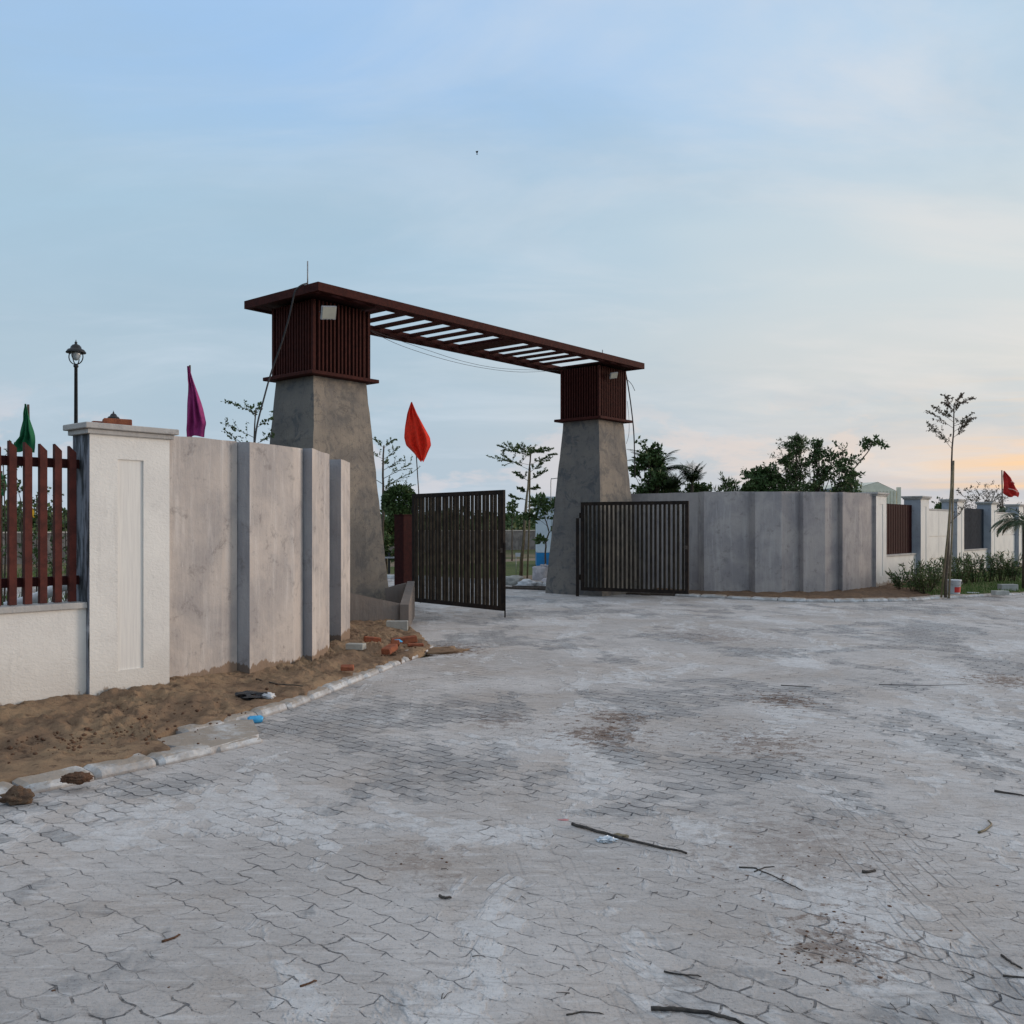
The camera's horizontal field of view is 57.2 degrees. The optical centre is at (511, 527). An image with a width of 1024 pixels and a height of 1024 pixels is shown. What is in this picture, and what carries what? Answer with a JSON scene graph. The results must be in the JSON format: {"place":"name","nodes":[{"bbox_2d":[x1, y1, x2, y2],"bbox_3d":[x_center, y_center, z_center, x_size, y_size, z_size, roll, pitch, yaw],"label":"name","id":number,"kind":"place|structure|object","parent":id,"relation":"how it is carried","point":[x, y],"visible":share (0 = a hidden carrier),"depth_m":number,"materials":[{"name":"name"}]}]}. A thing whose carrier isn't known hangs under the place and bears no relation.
{"place":"outdoors","nodes":[
{"label":"outdoors","id":0,"kind":"place"},
{"bbox_2d":[3,549,535,657],"bbox_3d":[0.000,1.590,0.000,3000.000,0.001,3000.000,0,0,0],"label":"ground","id":1,"kind":"structure","parent":0,"point":[531,553],"depth_m":49.52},
{"bbox_2d":[1,471,6,604],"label":"sapling","id":2,"kind":"object","parent":1,"relation":"on","point":[2,493],"visible":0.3,"depth_m":13.99,"materials":[{"name":"green plant"}]},
{"bbox_2d":[1,479,37,596],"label":"sapling","id":3,"kind":"object","parent":1,"relation":"on","point":[19,520],"visible":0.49,"depth_m":11.99,"materials":[{"name":"green plant"}]},
{"bbox_2d":[1,441,37,604],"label":"sapling","id":4,"kind":"object","parent":1,"relation":"on","point":[3,485],"visible":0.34,"depth_m":12.99,"materials":[{"name":"green plant"}]},
{"bbox_2d":[14,404,34,452],"bbox_3d":[-4.969,0.157,9.561,0.234,2.827,0.102,0,0,0],"label":"flag","id":5,"kind":"object","parent":1,"relation":"on","point":[27,434],"visible":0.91,"depth_m":9.54,"materials":[{"name":"green fabric"}]},
{"bbox_2d":[3,585,66,604],"bbox_3d":[-4.307,0.623,8.571,0.607,0.286,0.172,0,0,-45],"label":"white pipe","id":6,"kind":"object","parent":1,"relation":"on","point":[35,595],"visible":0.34,"depth_m":8.50,"materials":[{"name":"plastic"}]},
{"bbox_2d":[17,486,66,568],"bbox_3d":[-6.258,0.482,12.533,0.685,2.177,0.545,0,0,-33],"label":"sapling","id":7,"kind":"object","parent":1,"relation":"on","point":[36,516],"visible":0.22,"depth_m":12.49,"materials":[{"name":"green plant"}]},
{"bbox_2d":[34,494,66,601],"bbox_3d":[-6.468,0.549,12.966,0.627,2.043,0.529,0,0,0],"label":"sapling","id":8,"kind":"object","parent":1,"relation":"on","point":[50,522],"visible":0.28,"depth_m":12.99,"materials":[{"name":"green plant"}]},
{"bbox_2d":[49,507,66,600],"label":"sapling","id":9,"kind":"object","parent":1,"relation":"on","point":[64,512],"visible":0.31,"depth_m":14.99,"materials":[{"name":"green plant"}]},
{"bbox_2d":[65,341,85,422],"bbox_3d":[-6.504,-0.615,14.000,0.284,4.370,0.284,0,0,0],"label":"lamp post","id":10,"kind":"object","parent":1,"relation":"on","point":[76,351],"visible":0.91,"depth_m":13.98,"materials":[{"name":"black metal"}]},
{"bbox_2d":[186,365,205,436],"bbox_3d":[-4.091,-0.269,12.146,0.267,3.677,0.132,0,0,0],"label":"flag","id":11,"kind":"object","parent":1,"relation":"on","point":[196,423],"visible":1,"depth_m":12.13,"materials":[{"name":"purple fabric"}]},
{"bbox_2d":[3,564,393,601],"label":"weeds","id":12,"kind":"object","parent":1,"relation":"on","point":[48,570],"visible":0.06,"depth_m":29.70,"materials":[{"name":"green plant"}]},
{"bbox_2d":[220,399,274,442],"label":"sapling","id":13,"kind":"object","parent":1,"relation":"on","point":[234,428],"visible":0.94,"depth_m":15.50,"materials":[{"name":"green plant"}]},
{"bbox_2d":[3,530,535,564],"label":"wall","id":14,"kind":"structure","parent":1,"relation":"on","point":[517,539],"depth_m":62.67,"materials":[{"name":"concrete"}]},
{"bbox_2d":[3,499,535,529],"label":"tree line","id":15,"kind":"object","parent":1,"relation":"on","point":[506,515],"visible":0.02,"depth_m":153.86,"materials":[{"name":"green plant"}]},
{"bbox_2d":[493,518,535,528],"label":"distant tree","id":16,"kind":"object","parent":1,"relation":"on","point":[519,522],"visible":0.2,"depth_m":104.15,"materials":[{"name":"green plant"}]},
{"bbox_2d":[652,468,687,492],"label":"palm tree","id":17,"kind":"object","parent":1,"relation":"on","point":[673,484],"visible":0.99,"depth_m":25.85,"materials":[{"name":"green plant"}]},
{"bbox_2d":[678,461,706,492],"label":"palm tree","id":18,"kind":"object","parent":1,"relation":"on","point":[694,476],"visible":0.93,"depth_m":26.89,"materials":[{"name":"green plant"}]},
{"bbox_2d":[681,481,711,492],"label":"leafy tree","id":19,"kind":"object","parent":1,"relation":"on","point":[701,487],"visible":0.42,"depth_m":27.87,"materials":[{"name":"green plant"}]},
{"bbox_2d":[707,471,742,491],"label":"leafy tree","id":20,"kind":"object","parent":1,"relation":"on","point":[728,485],"visible":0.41,"depth_m":26.81,"materials":[{"name":"green plant"}]},
{"bbox_2d":[631,491,872,592],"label":"curved wall","id":21,"kind":"structure","parent":1,"relation":"on","point":[782,541],"depth_m":21.74,"materials":[{"name":"grey paint"}]},
{"bbox_2d":[739,461,788,491],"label":"leafy tree","id":22,"kind":"object","parent":1,"relation":"on","point":[763,479],"visible":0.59,"depth_m":25.70,"materials":[{"name":"green plant"}]},
{"bbox_2d":[768,432,818,491],"bbox_3d":[7.694,-0.525,25.437,1.272,4.198,1.291,0,0,0],"label":"leafy tree","id":23,"kind":"object","parent":1,"relation":"on","point":[792,466],"visible":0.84,"depth_m":25.40,"materials":[{"name":"green plant"}]},
{"bbox_2d":[800,437,844,491],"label":"leafy tree","id":24,"kind":"object","parent":1,"relation":"on","point":[823,472],"visible":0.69,"depth_m":26.41,"materials":[{"name":"green plant"}]},
{"bbox_2d":[823,440,864,492],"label":"leafy tree","id":25,"kind":"object","parent":1,"relation":"on","point":[839,485],"visible":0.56,"depth_m":26.86,"materials":[{"name":"green plant"}]},
{"bbox_2d":[841,467,865,492],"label":"leafy tree","id":26,"kind":"object","parent":1,"relation":"on","point":[852,482],"visible":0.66,"depth_m":24.53,"materials":[{"name":"green plant"}]},
{"bbox_2d":[845,434,889,488],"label":"papaya tree","id":27,"kind":"object","parent":1,"relation":"on","point":[869,443],"visible":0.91,"depth_m":24.99,"materials":[{"name":"green plant"}]},
{"bbox_2d":[887,553,916,583],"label":"wall","id":28,"kind":"structure","parent":1,"relation":"on","point":[894,561],"depth_m":24.95,"materials":[{"name":"white paint"}]},
{"bbox_2d":[887,504,911,553],"bbox_3d":[10.188,0.044,25.029,0.072,1.328,2.800,0,0,40],"label":"louvre screen","id":29,"kind":"object","parent":28,"relation":"on","point":[899,528],"visible":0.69,"depth_m":25.26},
{"bbox_2d":[929,509,951,573],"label":"panel wall","id":30,"kind":"structure","parent":1,"relation":"on","point":[938,521],"depth_m":27.60,"materials":[{"name":"white paint"}]},
{"bbox_2d":[964,548,987,572],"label":"wall","id":31,"kind":"structure","parent":1,"relation":"on","point":[980,551],"depth_m":30.99,"materials":[{"name":"white paint"}]},
{"bbox_2d":[964,508,983,548],"bbox_3d":[14.980,0.044,30.740,0.072,1.328,3.350,0,0,40],"label":"louvre screen","id":32,"kind":"object","parent":31,"relation":"on","point":[973,528],"visible":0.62,"depth_m":30.99,"materials":[{"name":"metal"}]},
{"bbox_2d":[964,481,1021,510],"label":"bare tree","id":33,"kind":"object","parent":1,"relation":"on","point":[989,496],"visible":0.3,"depth_m":44.95,"materials":[{"name":"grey plant"}]},
{"bbox_2d":[997,512,1014,566],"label":"panel wall","id":34,"kind":"structure","parent":1,"relation":"on","point":[1005,541],"depth_m":33.99,"materials":[{"name":"white paint"}]},
{"bbox_2d":[1001,470,1018,511],"bbox_3d":[19.087,-0.311,35.886,0.641,3.763,0.272,0,0,0],"label":"flag","id":35,"kind":"object","parent":1,"relation":"on","point":[1008,489],"visible":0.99,"depth_m":35.90,"materials":[{"name":"red fabric"}]},
{"bbox_2d":[390,558,534,566],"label":"dirt track","id":36,"kind":"structure","parent":0,"point":[509,560],"depth_m":44.47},
{"bbox_2d":[505,499,519,560],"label":"sapling","id":37,"kind":"object","parent":36,"relation":"on","point":[511,506],"visible":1,"depth_m":43.97,"materials":[{"name":"green plant"}]},
{"bbox_2d":[390,561,535,577],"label":"lawn","id":38,"kind":"structure","parent":0,"point":[513,568],"depth_m":35.37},
{"bbox_2d":[381,516,418,573],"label":"leafy tree","id":39,"kind":"object","parent":38,"relation":"on","point":[388,531],"visible":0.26,"depth_m":29.67,"materials":[{"name":"green plant"}]},
{"bbox_2d":[519,492,554,563],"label":"tree","id":40,"kind":"object","parent":38,"relation":"on","point":[543,502],"visible":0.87,"depth_m":26.26,"materials":[{"name":"green plant"}]},
{"bbox_2d":[532,564,547,580],"bbox_3d":[0.807,1.278,25.396,0.525,0.583,0.309,0,0,0],"label":"cement sack","id":41,"kind":"object","parent":38,"relation":"on","point":[539,573],"visible":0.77,"depth_m":25.29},
{"bbox_2d":[535,496,554,565],"bbox_3d":[1.989,0.169,38.400,2.080,2.802,1.872,0,0,0],"label":"guard booth","id":42,"kind":"object","parent":38,"relation":"on","point":[541,528],"visible":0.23,"depth_m":37.50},
{"bbox_2d":[628,435,677,493],"bbox_3d":[3.921,-0.527,26.373,1.396,4.202,1.539,0,0,-30],"label":"leafy tree","id":43,"kind":"object","parent":38,"relation":"on","point":[650,485],"visible":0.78,"depth_m":26.36,"materials":[{"name":"green plant"}]},
{"bbox_2d":[798,482,900,503],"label":"shed","id":44,"kind":"structure","parent":38,"relation":"on","point":[894,497],"depth_m":62.00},
{"bbox_2d":[489,575,531,579],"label":"path","id":45,"kind":"structure","parent":0,"point":[530,577],"depth_m":28.83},
{"bbox_2d":[485,441,557,577],"bbox_3d":[0.308,-0.541,28.860,1.467,4.234,2.033,0,0,-43],"label":"sapling","id":46,"kind":"object","parent":45,"relation":"on","point":[529,450],"visible":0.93,"depth_m":28.75,"materials":[{"name":"green plant"}]},
{"bbox_2d":[0,578,1023,1023],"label":"paving","id":47,"kind":"structure","parent":0,"point":[290,842],"depth_m":4.69,"materials":[{"name":"concrete"}]},
{"bbox_2d":[0,785,34,805],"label":"clay lump","id":48,"kind":"object","parent":47,"relation":"on","point":[13,795],"visible":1,"depth_m":5.29,"materials":[{"name":"red soil"}]},
{"bbox_2d":[0,601,86,705],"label":"wall","id":49,"kind":"structure","parent":47,"relation":"on","point":[43,651],"depth_m":7.56,"materials":[{"name":"white paint"}]},
{"bbox_2d":[0,440,78,605],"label":"slat fence","id":50,"kind":"object","parent":49,"relation":"on","point":[27,581],"visible":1,"depth_m":7.62,"materials":[{"name":"red paint"}]},
{"bbox_2d":[60,771,93,784],"bbox_3d":[-2.586,1.488,5.573,0.202,0.073,0.141,0,0,0],"label":"clay lump","id":51,"kind":"object","parent":47,"relation":"on","point":[78,778],"visible":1,"depth_m":5.54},
{"bbox_2d":[63,422,178,695],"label":"boundary pillar","id":52,"kind":"structure","parent":47,"relation":"on","point":[123,526],"depth_m":8.04,"materials":[{"name":"white paint"}]},
{"bbox_2d":[102,418,131,424],"bbox_3d":[-3.409,-0.903,8.107,0.232,0.064,0.111,0,0,-28],"label":"brick","id":53,"kind":"object","parent":52,"relation":"on","point":[118,421],"visible":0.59,"depth_m":8.06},
{"bbox_2d":[0,736,262,797],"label":"kerb row","id":54,"kind":"object","parent":47,"relation":"on","point":[43,782],"visible":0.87,"depth_m":6.01,"materials":[{"name":"concrete"}]},
{"bbox_2d":[158,719,258,752],"bbox_3d":[-2.164,1.544,6.952,0.603,0.052,0.954,0,0,22],"label":"kerb slab","id":55,"kind":"object","parent":47,"relation":"on","point":[241,729],"depth_m":6.88,"materials":[{"name":"concrete"}]},
{"bbox_2d":[0,618,429,783],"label":"sand verge","id":56,"kind":"structure","parent":47,"relation":"on","point":[64,716],"depth_m":7.51,"materials":[{"name":"sand"}]},
{"bbox_2d":[1,646,426,763],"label":"clay clods","id":57,"kind":"object","parent":56,"relation":"on","point":[94,733],"visible":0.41,"depth_m":6.53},
{"bbox_2d":[235,690,267,699],"bbox_3d":[-2.251,1.457,8.138,0.377,0.093,0.206,0,0,0],"label":"plastic bag","id":58,"kind":"object","parent":56,"relation":"on","point":[248,695],"visible":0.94,"depth_m":8.09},
{"bbox_2d":[345,643,365,649],"bbox_3d":[-1.817,1.385,10.922,0.212,0.073,0.144,0,0,9],"label":"paver block","id":59,"kind":"object","parent":56,"relation":"on","point":[356,646],"depth_m":10.86,"materials":[{"name":"concrete"}]},
{"bbox_2d":[381,644,397,654],"bbox_3d":[-1.423,1.416,10.918,0.111,0.105,0.227,0,0,20],"label":"brick","id":60,"kind":"object","parent":56,"relation":"on","point":[388,649],"visible":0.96,"depth_m":10.85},
{"bbox_2d":[386,620,407,630],"bbox_3d":[-1.664,1.433,13.613,0.316,0.159,0.152,0,0,0],"label":"paver block","id":61,"kind":"object","parent":56,"relation":"on","point":[400,624],"depth_m":13.55,"materials":[{"name":"concrete"}]},
{"bbox_2d":[391,635,417,643],"bbox_3d":[-1.364,1.430,11.889,0.326,0.114,0.112,0,0,-15],"label":"brick","id":62,"kind":"object","parent":56,"relation":"on","point":[408,639],"visible":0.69,"depth_m":11.85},
{"bbox_2d":[170,436,349,676],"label":"curved wall","id":63,"kind":"structure","parent":47,"relation":"on","point":[259,556],"depth_m":9.14,"materials":[{"name":"paint"}]},
{"bbox_2d":[176,644,433,733],"bbox_3d":[-1.694,1.542,9.541,0.369,0.109,5.368,0,0,15],"label":"kerb bend","id":64,"kind":"object","parent":47,"relation":"on","point":[318,692],"visible":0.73,"depth_m":8.38,"materials":[{"name":"concrete"}]},
{"bbox_2d":[350,581,414,625],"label":"planter wall","id":65,"kind":"structure","parent":47,"relation":"on","point":[398,603],"depth_m":14.21,"materials":[{"name":"concrete"}]},
{"bbox_2d":[372,437,419,542],"bbox_3d":[-3.527,-0.478,26.167,1.682,4.104,1.277,0,0,32],"label":"sapling","id":66,"kind":"object","parent":47,"relation":"on","point":[383,469],"visible":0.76,"depth_m":25.98,"materials":[{"name":"green plant"}]},
{"bbox_2d":[380,482,418,519],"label":"topiary tree","id":67,"kind":"object","parent":47,"relation":"on","point":[390,505],"visible":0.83,"depth_m":22.74,"materials":[{"name":"green plant"}]},
{"bbox_2d":[393,514,411,585],"bbox_3d":[-2.119,0.659,18.350,0.280,1.822,0.280,0,0,40],"label":"gate post","id":68,"kind":"object","parent":47,"relation":"on","point":[402,548],"visible":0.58,"depth_m":18.25,"materials":[{"name":"metal"}]},
{"bbox_2d":[404,402,430,602],"bbox_3d":[-1.956,-0.518,19.436,0.552,4.177,0.152,0,0,0],"label":"flag","id":69,"kind":"object","parent":47,"relation":"on","point":[417,440],"visible":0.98,"depth_m":19.42,"materials":[{"name":"red fabric"}]},
{"bbox_2d":[244,282,644,599],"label":"entrance arch","id":70,"kind":"structure","parent":47,"relation":"on","point":[320,378],"depth_m":16.31,"materials":[{"name":"concrete"}]},
{"bbox_2d":[254,283,307,442],"bbox_3d":[-3.732,-2.514,14.685,0.367,2.925,1.375,0,0,24],"label":"hanging cable","id":71,"kind":"object","parent":70,"relation":"hanging from","point":[298,287],"visible":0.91,"depth_m":14.93,"materials":[{"name":"black rubber"}]},
{"bbox_2d":[319,306,336,319],"bbox_3d":[-2.973,-3.464,15.164,0.284,0.242,0.160,0,0,-38],"label":"floodlight","id":72,"kind":"object","parent":70,"relation":"attached to","point":[328,312],"visible":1,"depth_m":15.12,"materials":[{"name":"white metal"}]},
{"bbox_2d":[426,646,468,656],"bbox_3d":[-0.931,1.570,11.790,0.745,0.118,0.672,0,0,21],"label":"sand spill","id":73,"kind":"object","parent":47,"relation":"on","point":[432,651],"visible":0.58,"depth_m":11.73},
{"bbox_2d":[411,490,505,617],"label":"metal gate","id":74,"kind":"structure","parent":47,"relation":"on","point":[440,548],"depth_m":16.89,"materials":[{"name":"metal"}]},
{"bbox_2d":[387,574,545,585],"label":"kerb","id":75,"kind":"structure","parent":47,"relation":"on","point":[391,576],"depth_m":26.12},
{"bbox_2d":[497,575,523,584],"bbox_3d":[-0.040,1.476,25.577,0.886,0.351,0.460,0,0,0],"label":"rubbish sack","id":76,"kind":"object","parent":47,"relation":"on","point":[513,580],"visible":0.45,"depth_m":25.43,"materials":[{"name":"plastic"}]},
{"bbox_2d":[35,612,998,999],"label":"soil crumbs","id":77,"kind":"object","parent":47,"relation":"on","point":[711,876],"visible":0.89,"depth_m":3.72,"materials":[{"name":"soil"}]},
{"bbox_2d":[576,518,578,595],"bbox_3d":[1.488,0.680,21.330,0.070,1.780,0.070,0,0,0],"label":"gate post","id":78,"kind":"object","parent":47,"relation":"on","point":[577,556],"visible":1,"depth_m":21.30,"materials":[{"name":"metal"}]},
{"bbox_2d":[579,501,688,593],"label":"metal gate","id":79,"kind":"structure","parent":78,"relation":"attached to","point":[583,575],"depth_m":20.69,"materials":[{"name":"metal"}]},
{"bbox_2d":[595,835,617,842],"bbox_3d":[0.472,1.556,4.681,0.110,0.041,0.077,0,0,-21],"label":"foil wrapper","id":80,"kind":"object","parent":47,"relation":"on","point":[607,839],"visible":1,"depth_m":4.67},
{"bbox_2d":[571,822,686,853],"bbox_3d":[0.568,1.557,4.707,0.685,0.020,0.039,0,0,40],"label":"stick","id":81,"kind":"object","parent":47,"relation":"on","point":[614,835],"visible":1,"depth_m":4.70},
{"bbox_2d":[651,1006,744,1023],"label":"stick","id":82,"kind":"object","parent":47,"relation":"on","point":[672,1008],"visible":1,"depth_m":3.02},
{"bbox_2d":[427,670,973,1013],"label":"straw litter","id":83,"kind":"object","parent":47,"relation":"on","point":[709,920],"visible":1,"depth_m":3.42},
{"bbox_2d":[653,582,940,598],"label":"soil verge","id":84,"kind":"structure","parent":47,"relation":"on","point":[889,590],"depth_m":21.20,"materials":[{"name":"soil"}]},
{"bbox_2d":[885,569,913,589],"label":"shrub","id":85,"kind":"object","parent":84,"relation":"on","point":[894,578],"visible":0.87,"depth_m":22.52,"materials":[{"name":"green plant"}]},
{"bbox_2d":[898,559,932,591],"bbox_3d":[9.413,1.092,22.047,0.751,0.823,0.769,0,0,0],"label":"shrub","id":86,"kind":"object","parent":84,"relation":"on","point":[916,570],"visible":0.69,"depth_m":21.99,"materials":[{"name":"green plant"}]},
{"bbox_2d":[908,565,942,592],"bbox_3d":[9.478,1.169,21.471,0.790,0.671,0.648,0,0,33],"label":"shrub","id":87,"kind":"object","parent":84,"relation":"on","point":[926,584],"visible":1,"depth_m":21.45,"materials":[{"name":"green plant"}]},
{"bbox_2d":[917,557,944,586],"bbox_3d":[10.514,1.092,23.449,0.557,0.823,0.807,0,0,-21],"label":"shrub","id":88,"kind":"object","parent":84,"relation":"on","point":[939,564],"visible":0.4,"depth_m":23.36,"materials":[{"name":"green plant"}]},
{"bbox_2d":[675,594,967,601],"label":"kerb","id":89,"kind":"structure","parent":47,"relation":"on","point":[881,599],"depth_m":19.98,"materials":[{"name":"concrete"}]},
{"bbox_2d":[948,485,979,584],"bbox_3d":[10.035,0.265,21.230,1.403,2.524,0.496,0,0,-35],"label":"bare sapling","id":90,"kind":"object","parent":89,"relation":"on","point":[958,490],"visible":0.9,"depth_m":21.40,"materials":[{"name":"grey plant"}]},
{"bbox_2d":[857,492,889,586],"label":"boundary pillar","id":91,"kind":"structure","parent":47,"relation":"on","point":[879,537],"depth_m":23.39,"materials":[{"name":"white paint"}]},
{"bbox_2d":[901,496,931,578],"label":"boundary pillar","id":92,"kind":"structure","parent":47,"relation":"on","point":[920,526],"depth_m":26.05,"materials":[{"name":"white paint"}]},
{"bbox_2d":[925,392,976,597],"bbox_3d":[9.701,-0.748,20.918,1.468,4.560,0.913,0,0,-36],"label":"sapling","id":93,"kind":"object","parent":47,"relation":"on","point":[946,566],"visible":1,"depth_m":20.88,"materials":[{"name":"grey plant"}]},
{"bbox_2d":[939,499,965,571],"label":"boundary pillar","id":94,"kind":"structure","parent":47,"relation":"on","point":[958,536],"depth_m":28.81,"materials":[{"name":"white paint"}]},
{"bbox_2d":[975,502,998,570],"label":"boundary pillar","id":95,"kind":"structure","parent":47,"relation":"on","point":[990,520],"depth_m":31.97,"materials":[{"name":"white paint"}]},
{"bbox_2d":[965,592,1023,597],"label":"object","id":96,"kind":"structure","parent":47,"relation":"on","point":[988,595],"depth_m":21.22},
{"bbox_2d":[1003,504,1023,565],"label":"boundary pillar","id":97,"kind":"structure","parent":47,"relation":"on","point":[1018,543],"depth_m":35.07,"materials":[{"name":"white paint"}]},
{"bbox_2d":[0,0,1023,523],"label":"sky","id":98,"kind":"structure","parent":0,"point":[803,217],"materials":[{"name":"blue"}]},
{"bbox_2d":[627,449,691,473],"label":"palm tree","id":99,"kind":"object","parent":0,"point":[677,467],"visible":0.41,"depth_m":26.77,"materials":[{"name":"green plant"}]},
{"bbox_2d":[900,567,1023,594],"bbox_3d":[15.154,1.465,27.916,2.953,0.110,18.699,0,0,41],"label":"grass","id":100,"kind":"structure","parent":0,"point":[989,588],"depth_m":23.42,"materials":[{"name":"plant"}]},
{"bbox_2d":[947,579,961,593],"bbox_3d":[9.891,1.340,21.015,0.337,0.340,0.351,0,0,0],"label":"paint bucket","id":101,"kind":"object","parent":100,"relation":"on","point":[955,586],"visible":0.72,"depth_m":20.90,"materials":[{"name":"white plastic"}]},
{"bbox_2d":[938,553,973,579],"bbox_3d":[11.330,1.061,24.109,0.753,0.886,0.960,0,0,-20],"label":"shrub","id":102,"kind":"object","parent":100,"relation":"on","point":[954,576],"visible":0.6,"depth_m":24.02,"materials":[{"name":"green plant"}]},
{"bbox_2d":[952,552,973,583],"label":"shrub","id":103,"kind":"object","parent":100,"relation":"on","point":[968,571],"visible":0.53,"depth_m":24.75,"materials":[{"name":"green plant"}]},
{"bbox_2d":[958,552,991,582],"bbox_3d":[12.459,1.069,25.214,0.819,0.867,0.640,0,0,0],"label":"shrub","id":104,"kind":"object","parent":100,"relation":"on","point":[971,576],"visible":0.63,"depth_m":25.12,"materials":[{"name":"green plant"}]},
{"bbox_2d":[972,552,1002,581],"bbox_3d":[12.943,1.064,25.537,0.725,0.878,0.890,0,0,15],"label":"shrub","id":105,"kind":"object","parent":100,"relation":"on","point":[990,568],"visible":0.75,"depth_m":25.45,"materials":[{"name":"green plant"}]},
{"bbox_2d":[986,550,1014,580],"bbox_3d":[13.543,1.036,25.951,0.647,0.933,0.877,0,0,0],"label":"shrub","id":106,"kind":"object","parent":100,"relation":"on","point":[1000,572],"visible":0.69,"depth_m":25.87,"materials":[{"name":"green plant"}]},
{"bbox_2d":[990,507,1023,587],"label":"palm tree","id":107,"kind":"object","parent":100,"relation":"on","point":[1009,523],"visible":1,"depth_m":22.80,"materials":[{"name":"green plant"}]},
{"bbox_2d":[996,553,1021,580],"bbox_3d":[13.813,1.089,25.817,0.855,0.830,0.684,0,0,-23],"label":"shrub","id":108,"kind":"object","parent":100,"relation":"on","point":[1014,572],"visible":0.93,"depth_m":25.83,"materials":[{"name":"green plant"}]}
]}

